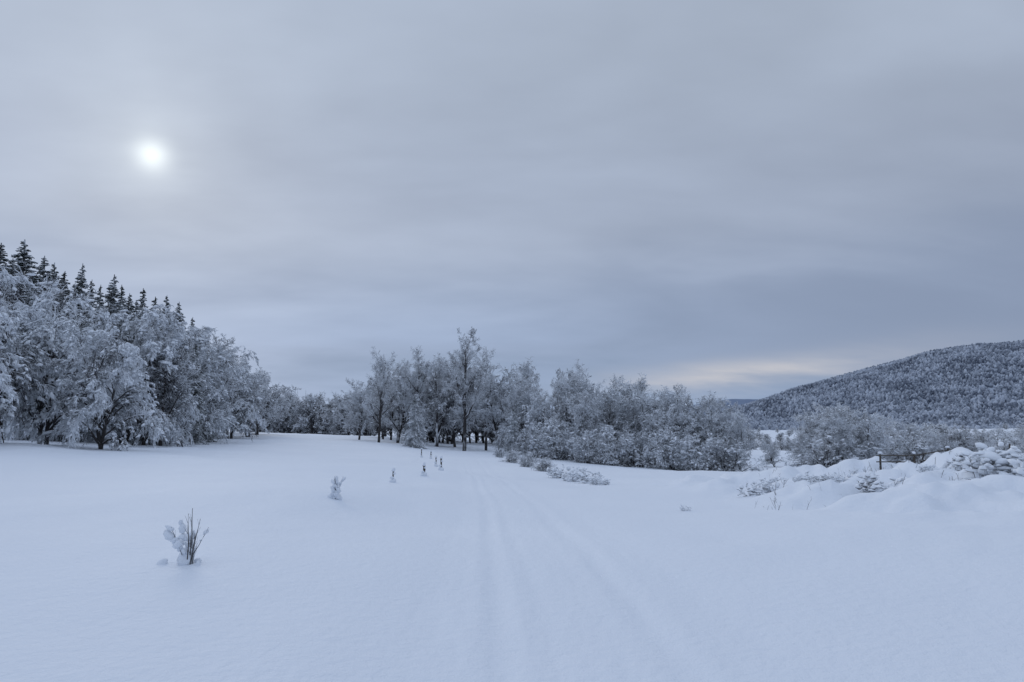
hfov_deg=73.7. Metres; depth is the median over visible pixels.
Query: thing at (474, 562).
snow field ground
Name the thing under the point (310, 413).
distant tree row
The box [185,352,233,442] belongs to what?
snow laden beech tree
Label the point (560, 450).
frosted bush
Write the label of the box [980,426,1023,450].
frosted deciduous tree
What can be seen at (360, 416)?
frosted deciduous tree
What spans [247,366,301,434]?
snow laden beech tree
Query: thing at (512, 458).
snow laden shrub
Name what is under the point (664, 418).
frosted deciduous tree
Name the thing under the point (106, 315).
snow laden beech tree
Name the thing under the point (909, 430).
frosted deciduous tree
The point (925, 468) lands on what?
snow laden shrub
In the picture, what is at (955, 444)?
frosted deciduous tree
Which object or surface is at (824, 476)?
snow laden shrub
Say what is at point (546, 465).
snow laden shrub
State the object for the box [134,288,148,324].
spruce tree
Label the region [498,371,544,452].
frosted deciduous tree
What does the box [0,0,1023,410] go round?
sky
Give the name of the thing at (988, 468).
snow laden shrub
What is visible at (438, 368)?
frosted deciduous tree
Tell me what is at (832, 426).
frosted deciduous tree
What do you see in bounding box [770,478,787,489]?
snow laden shrub
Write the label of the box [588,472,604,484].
snow laden shrub
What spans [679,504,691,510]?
snow laden shrub
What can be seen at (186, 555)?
snowy sapling
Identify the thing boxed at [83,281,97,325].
spruce tree
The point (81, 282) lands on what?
spruce tree
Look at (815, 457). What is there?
bush
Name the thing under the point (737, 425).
frosted deciduous tree
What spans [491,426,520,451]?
frosted bush
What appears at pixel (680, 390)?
frosted deciduous tree
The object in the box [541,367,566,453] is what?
frosted deciduous tree
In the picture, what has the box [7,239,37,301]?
spruce tree
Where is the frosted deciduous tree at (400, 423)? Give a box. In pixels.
[376,358,427,442]
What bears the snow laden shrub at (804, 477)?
on the snow field ground
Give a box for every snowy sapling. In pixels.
[156,508,208,565]
[327,476,345,499]
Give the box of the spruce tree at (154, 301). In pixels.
[149,297,165,339]
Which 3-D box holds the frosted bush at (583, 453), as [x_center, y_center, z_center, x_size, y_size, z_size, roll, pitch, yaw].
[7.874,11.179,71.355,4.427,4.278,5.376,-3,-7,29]
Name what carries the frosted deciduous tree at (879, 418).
on the snow field ground
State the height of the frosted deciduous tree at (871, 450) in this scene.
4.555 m
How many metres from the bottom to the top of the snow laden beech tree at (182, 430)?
11.590 m
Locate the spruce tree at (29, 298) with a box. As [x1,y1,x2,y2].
[0,271,60,440]
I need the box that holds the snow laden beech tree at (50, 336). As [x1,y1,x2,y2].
[0,286,102,443]
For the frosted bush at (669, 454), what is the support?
on the snow field ground
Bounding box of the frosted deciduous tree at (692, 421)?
[671,390,729,451]
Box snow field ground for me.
[0,426,1023,681]
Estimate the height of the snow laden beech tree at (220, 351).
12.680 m
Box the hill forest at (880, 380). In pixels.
[704,340,1023,429]
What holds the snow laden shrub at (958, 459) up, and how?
on the snow field ground
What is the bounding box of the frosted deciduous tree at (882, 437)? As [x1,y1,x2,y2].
[829,402,896,459]
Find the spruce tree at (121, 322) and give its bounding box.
[103,285,131,436]
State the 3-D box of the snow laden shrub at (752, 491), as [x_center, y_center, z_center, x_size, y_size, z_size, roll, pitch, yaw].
[6.199,3.897,17.680,0.775,0.537,0.415,-3,-7,29]
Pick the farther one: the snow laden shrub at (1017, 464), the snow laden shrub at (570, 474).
the snow laden shrub at (570, 474)
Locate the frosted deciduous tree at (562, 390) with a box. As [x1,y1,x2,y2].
[540,370,606,450]
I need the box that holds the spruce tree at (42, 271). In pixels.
[32,256,54,311]
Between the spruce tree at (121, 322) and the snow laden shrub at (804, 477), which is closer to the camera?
the snow laden shrub at (804, 477)
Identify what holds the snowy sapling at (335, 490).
on the snow field ground
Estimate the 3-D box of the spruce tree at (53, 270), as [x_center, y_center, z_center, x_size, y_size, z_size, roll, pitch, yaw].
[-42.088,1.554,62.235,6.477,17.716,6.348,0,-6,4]
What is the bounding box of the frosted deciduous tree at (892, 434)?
[883,422,915,460]
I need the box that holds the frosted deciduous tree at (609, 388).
[601,373,625,449]
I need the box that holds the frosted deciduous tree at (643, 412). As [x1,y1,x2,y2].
[618,388,669,464]
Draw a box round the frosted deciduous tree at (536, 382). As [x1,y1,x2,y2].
[519,377,549,429]
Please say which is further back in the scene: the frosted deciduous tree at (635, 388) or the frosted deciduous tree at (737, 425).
the frosted deciduous tree at (635, 388)
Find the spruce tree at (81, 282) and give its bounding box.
[59,263,93,439]
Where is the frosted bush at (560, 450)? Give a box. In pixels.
[528,417,588,459]
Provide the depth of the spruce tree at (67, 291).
62.78 m
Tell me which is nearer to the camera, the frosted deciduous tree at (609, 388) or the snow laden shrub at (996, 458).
the snow laden shrub at (996, 458)
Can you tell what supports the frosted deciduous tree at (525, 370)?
on the snow field ground
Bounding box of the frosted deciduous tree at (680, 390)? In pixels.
[662,383,689,427]
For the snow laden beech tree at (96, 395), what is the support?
on the snow field ground
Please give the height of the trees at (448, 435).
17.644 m
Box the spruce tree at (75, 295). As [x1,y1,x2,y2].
[42,283,93,441]
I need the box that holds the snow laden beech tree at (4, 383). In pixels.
[0,309,28,404]
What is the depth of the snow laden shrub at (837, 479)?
16.70 m
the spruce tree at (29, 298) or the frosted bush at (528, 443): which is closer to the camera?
the spruce tree at (29, 298)
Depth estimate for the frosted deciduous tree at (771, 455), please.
78.77 m
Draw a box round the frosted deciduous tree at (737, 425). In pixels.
[722,409,758,471]
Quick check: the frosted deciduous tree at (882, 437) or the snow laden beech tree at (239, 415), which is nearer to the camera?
the frosted deciduous tree at (882, 437)
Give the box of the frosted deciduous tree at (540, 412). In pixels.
[518,392,562,451]
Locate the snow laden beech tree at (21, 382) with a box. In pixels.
[0,264,66,443]
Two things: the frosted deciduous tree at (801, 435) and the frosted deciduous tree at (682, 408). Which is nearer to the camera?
the frosted deciduous tree at (801, 435)
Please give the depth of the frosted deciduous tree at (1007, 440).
59.28 m
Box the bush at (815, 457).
[782,425,877,467]
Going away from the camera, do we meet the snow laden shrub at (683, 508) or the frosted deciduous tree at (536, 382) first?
the snow laden shrub at (683, 508)
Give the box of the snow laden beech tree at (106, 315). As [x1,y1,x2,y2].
[3,301,159,444]
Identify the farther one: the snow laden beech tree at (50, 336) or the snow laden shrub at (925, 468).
the snow laden beech tree at (50, 336)
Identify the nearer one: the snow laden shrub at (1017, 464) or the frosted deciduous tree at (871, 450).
the snow laden shrub at (1017, 464)
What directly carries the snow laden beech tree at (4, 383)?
on the snow field ground
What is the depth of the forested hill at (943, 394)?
1544.84 m
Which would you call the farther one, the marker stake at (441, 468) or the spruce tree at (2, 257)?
the spruce tree at (2, 257)
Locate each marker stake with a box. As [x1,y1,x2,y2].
[389,468,395,482]
[420,462,426,475]
[438,456,443,470]
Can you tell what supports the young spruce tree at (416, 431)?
on the snow field ground
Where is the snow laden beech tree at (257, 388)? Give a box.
[215,353,280,436]
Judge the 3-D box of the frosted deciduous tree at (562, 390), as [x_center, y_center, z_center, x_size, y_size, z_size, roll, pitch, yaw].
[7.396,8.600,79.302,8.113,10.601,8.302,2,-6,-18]
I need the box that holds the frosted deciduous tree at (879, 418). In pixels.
[837,408,907,459]
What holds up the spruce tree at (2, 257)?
on the snow field ground
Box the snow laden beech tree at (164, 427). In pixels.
[87,305,200,447]
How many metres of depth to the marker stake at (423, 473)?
27.55 m
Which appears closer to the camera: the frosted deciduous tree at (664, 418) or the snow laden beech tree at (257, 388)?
the frosted deciduous tree at (664, 418)
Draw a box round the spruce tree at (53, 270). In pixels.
[48,262,62,309]
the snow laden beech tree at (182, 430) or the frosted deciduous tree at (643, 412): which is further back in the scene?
the frosted deciduous tree at (643, 412)
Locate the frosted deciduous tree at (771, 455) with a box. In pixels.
[760,442,782,466]
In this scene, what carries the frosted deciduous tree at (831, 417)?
on the snow field ground
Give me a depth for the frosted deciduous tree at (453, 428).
96.91 m
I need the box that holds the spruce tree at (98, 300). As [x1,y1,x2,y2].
[91,286,110,402]
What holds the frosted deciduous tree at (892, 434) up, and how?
on the snow field ground
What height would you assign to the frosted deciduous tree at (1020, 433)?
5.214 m
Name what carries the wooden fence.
on the snow field ground
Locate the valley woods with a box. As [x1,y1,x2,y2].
[737,422,1022,451]
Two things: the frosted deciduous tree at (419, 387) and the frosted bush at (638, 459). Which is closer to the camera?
the frosted bush at (638, 459)
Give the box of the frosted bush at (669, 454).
[642,428,696,470]
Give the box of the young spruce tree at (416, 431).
[401,394,429,448]
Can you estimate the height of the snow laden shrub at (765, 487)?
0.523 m
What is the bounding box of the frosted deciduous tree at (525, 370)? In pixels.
[468,356,540,447]
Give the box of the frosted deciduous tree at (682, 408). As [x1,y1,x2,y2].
[646,385,712,467]
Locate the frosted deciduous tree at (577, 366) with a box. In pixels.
[558,359,600,433]
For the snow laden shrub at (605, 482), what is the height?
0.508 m
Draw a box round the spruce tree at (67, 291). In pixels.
[54,271,70,438]
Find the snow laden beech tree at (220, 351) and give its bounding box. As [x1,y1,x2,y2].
[183,330,249,433]
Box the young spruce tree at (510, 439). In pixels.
[502,408,524,454]
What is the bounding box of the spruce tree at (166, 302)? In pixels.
[162,296,174,333]
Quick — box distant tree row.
[234,390,377,435]
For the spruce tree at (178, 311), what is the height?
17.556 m
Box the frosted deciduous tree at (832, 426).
[800,402,867,466]
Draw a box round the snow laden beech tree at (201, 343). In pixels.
[135,324,256,443]
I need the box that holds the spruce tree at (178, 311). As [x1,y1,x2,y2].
[174,302,185,350]
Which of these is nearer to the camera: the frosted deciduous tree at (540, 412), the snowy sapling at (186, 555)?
the snowy sapling at (186, 555)
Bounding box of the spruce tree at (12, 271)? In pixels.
[0,259,20,314]
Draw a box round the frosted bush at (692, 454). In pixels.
[672,433,728,470]
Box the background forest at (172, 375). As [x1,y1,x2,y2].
[0,265,243,445]
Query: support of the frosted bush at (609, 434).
on the snow field ground
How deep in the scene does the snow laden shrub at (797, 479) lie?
16.69 m
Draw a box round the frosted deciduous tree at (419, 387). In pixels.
[400,346,431,413]
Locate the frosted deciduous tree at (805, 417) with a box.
[783,408,849,464]
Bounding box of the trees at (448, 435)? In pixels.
[357,361,723,451]
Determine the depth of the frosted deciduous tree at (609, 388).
81.17 m
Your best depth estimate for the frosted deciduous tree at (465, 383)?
87.88 m
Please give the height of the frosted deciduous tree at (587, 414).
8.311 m
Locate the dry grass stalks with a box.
[755,435,994,509]
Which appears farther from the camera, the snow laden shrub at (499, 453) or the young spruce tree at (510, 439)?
the young spruce tree at (510, 439)
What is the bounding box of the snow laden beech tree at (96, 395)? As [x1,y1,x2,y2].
[36,319,162,450]
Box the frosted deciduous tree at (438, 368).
[410,352,473,446]
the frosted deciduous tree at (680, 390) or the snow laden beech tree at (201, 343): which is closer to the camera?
the snow laden beech tree at (201, 343)
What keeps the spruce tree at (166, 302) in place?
on the snow field ground
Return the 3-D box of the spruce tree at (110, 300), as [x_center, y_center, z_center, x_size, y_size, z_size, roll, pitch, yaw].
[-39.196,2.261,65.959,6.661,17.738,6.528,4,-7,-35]
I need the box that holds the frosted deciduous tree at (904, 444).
[878,424,933,463]
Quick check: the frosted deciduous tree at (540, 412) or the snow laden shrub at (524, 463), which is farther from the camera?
the frosted deciduous tree at (540, 412)
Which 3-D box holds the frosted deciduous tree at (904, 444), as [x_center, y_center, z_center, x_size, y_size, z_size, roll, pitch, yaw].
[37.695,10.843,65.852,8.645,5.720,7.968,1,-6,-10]
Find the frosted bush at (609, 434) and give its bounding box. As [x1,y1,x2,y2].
[585,424,641,465]
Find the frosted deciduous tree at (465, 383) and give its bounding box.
[440,327,489,450]
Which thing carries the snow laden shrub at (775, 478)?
on the snow field ground
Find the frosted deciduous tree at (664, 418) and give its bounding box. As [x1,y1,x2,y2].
[638,391,688,467]
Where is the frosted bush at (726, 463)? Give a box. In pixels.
[689,430,768,471]
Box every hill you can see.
[674,399,758,414]
[749,352,1022,419]
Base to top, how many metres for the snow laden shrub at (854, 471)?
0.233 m
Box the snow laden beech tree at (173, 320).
[93,304,215,444]
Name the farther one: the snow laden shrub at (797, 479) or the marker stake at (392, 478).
the marker stake at (392, 478)
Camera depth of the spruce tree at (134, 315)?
66.47 m
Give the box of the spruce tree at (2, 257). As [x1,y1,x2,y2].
[0,243,18,299]
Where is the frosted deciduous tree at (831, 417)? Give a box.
[797,406,855,451]
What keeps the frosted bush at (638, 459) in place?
on the snow field ground
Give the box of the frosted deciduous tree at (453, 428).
[423,354,478,446]
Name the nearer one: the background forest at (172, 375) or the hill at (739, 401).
the background forest at (172, 375)
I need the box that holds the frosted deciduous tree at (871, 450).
[834,431,893,462]
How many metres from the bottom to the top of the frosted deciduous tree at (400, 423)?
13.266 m
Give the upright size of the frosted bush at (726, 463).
5.132 m
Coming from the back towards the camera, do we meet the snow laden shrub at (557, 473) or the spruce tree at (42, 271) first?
the spruce tree at (42, 271)
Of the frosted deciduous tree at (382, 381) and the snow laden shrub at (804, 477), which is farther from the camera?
the frosted deciduous tree at (382, 381)
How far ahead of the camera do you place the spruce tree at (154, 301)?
74.53 m
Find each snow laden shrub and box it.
[493,448,506,457]
[498,448,520,462]
[516,452,537,466]
[530,455,556,471]
[546,463,570,477]
[561,466,579,481]
[577,468,599,482]
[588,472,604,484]
[596,478,610,484]
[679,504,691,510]
[736,482,765,497]
[750,477,773,492]
[756,476,786,484]
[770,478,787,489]
[792,476,802,481]
[795,470,819,482]
[807,473,834,483]
[829,472,850,482]
[849,468,858,473]
[855,471,904,492]
[916,464,939,472]
[939,458,958,469]
[951,453,980,470]
[953,447,1018,479]
[975,442,1022,473]
[996,446,1023,476]
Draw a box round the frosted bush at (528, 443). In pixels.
[513,420,556,457]
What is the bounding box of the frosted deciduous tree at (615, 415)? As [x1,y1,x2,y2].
[560,374,632,455]
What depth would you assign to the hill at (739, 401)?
4095.15 m
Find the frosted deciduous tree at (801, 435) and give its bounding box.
[785,426,811,464]
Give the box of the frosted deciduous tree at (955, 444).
[924,429,961,457]
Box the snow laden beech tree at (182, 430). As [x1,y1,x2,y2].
[128,344,197,446]
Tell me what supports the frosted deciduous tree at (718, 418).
on the snow field ground
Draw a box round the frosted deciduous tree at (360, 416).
[336,378,378,439]
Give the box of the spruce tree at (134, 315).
[118,300,142,440]
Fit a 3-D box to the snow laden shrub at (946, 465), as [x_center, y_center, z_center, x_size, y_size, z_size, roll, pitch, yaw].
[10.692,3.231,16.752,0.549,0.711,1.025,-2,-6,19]
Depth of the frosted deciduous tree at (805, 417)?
59.45 m
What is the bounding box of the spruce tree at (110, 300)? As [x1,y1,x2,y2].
[97,274,125,365]
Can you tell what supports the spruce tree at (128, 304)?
on the snow field ground
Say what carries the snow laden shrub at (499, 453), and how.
on the snow field ground
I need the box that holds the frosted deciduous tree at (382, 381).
[360,346,399,442]
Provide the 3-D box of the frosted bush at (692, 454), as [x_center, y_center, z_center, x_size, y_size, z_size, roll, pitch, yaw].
[17.868,10.842,65.036,5.602,4.458,4.613,-2,-7,22]
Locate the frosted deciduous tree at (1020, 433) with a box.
[1011,423,1023,449]
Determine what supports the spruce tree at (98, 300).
on the snow field ground
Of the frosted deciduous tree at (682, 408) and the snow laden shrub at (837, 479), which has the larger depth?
the frosted deciduous tree at (682, 408)
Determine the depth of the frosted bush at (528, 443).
76.26 m
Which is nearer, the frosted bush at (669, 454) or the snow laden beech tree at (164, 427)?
the snow laden beech tree at (164, 427)
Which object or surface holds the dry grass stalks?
on the snow field ground
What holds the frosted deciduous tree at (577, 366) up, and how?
on the snow field ground
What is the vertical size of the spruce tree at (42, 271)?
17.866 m
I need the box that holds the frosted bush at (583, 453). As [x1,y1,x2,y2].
[566,427,609,463]
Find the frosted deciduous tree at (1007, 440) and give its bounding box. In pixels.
[976,429,1023,453]
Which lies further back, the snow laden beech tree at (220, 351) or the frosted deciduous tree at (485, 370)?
the frosted deciduous tree at (485, 370)
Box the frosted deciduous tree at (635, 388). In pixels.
[599,373,658,451]
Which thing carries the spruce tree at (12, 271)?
on the snow field ground
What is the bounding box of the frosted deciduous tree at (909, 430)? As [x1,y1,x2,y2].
[881,418,943,460]
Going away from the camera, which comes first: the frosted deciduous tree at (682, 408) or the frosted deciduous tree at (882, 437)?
the frosted deciduous tree at (882, 437)
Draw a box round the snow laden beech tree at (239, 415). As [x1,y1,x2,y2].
[210,346,269,438]
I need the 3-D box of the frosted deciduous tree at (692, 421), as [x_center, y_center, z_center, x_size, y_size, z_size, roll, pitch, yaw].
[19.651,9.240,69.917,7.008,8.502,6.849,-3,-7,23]
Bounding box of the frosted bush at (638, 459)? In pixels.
[602,427,668,467]
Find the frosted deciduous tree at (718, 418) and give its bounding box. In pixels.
[701,398,750,470]
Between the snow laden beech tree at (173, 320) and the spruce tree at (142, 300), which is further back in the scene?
the spruce tree at (142, 300)
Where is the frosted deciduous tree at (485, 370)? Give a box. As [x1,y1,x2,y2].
[471,346,504,450]
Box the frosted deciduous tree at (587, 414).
[565,390,610,459]
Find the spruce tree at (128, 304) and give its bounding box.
[118,293,134,340]
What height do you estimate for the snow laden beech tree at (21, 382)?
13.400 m
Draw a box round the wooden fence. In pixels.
[876,446,951,469]
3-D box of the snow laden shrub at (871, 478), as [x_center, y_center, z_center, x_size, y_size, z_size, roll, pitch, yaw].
[7.874,3.183,14.630,0.891,0.709,1.002,0,-6,4]
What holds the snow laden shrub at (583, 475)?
on the snow field ground
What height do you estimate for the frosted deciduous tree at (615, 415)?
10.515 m
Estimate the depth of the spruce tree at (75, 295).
56.46 m

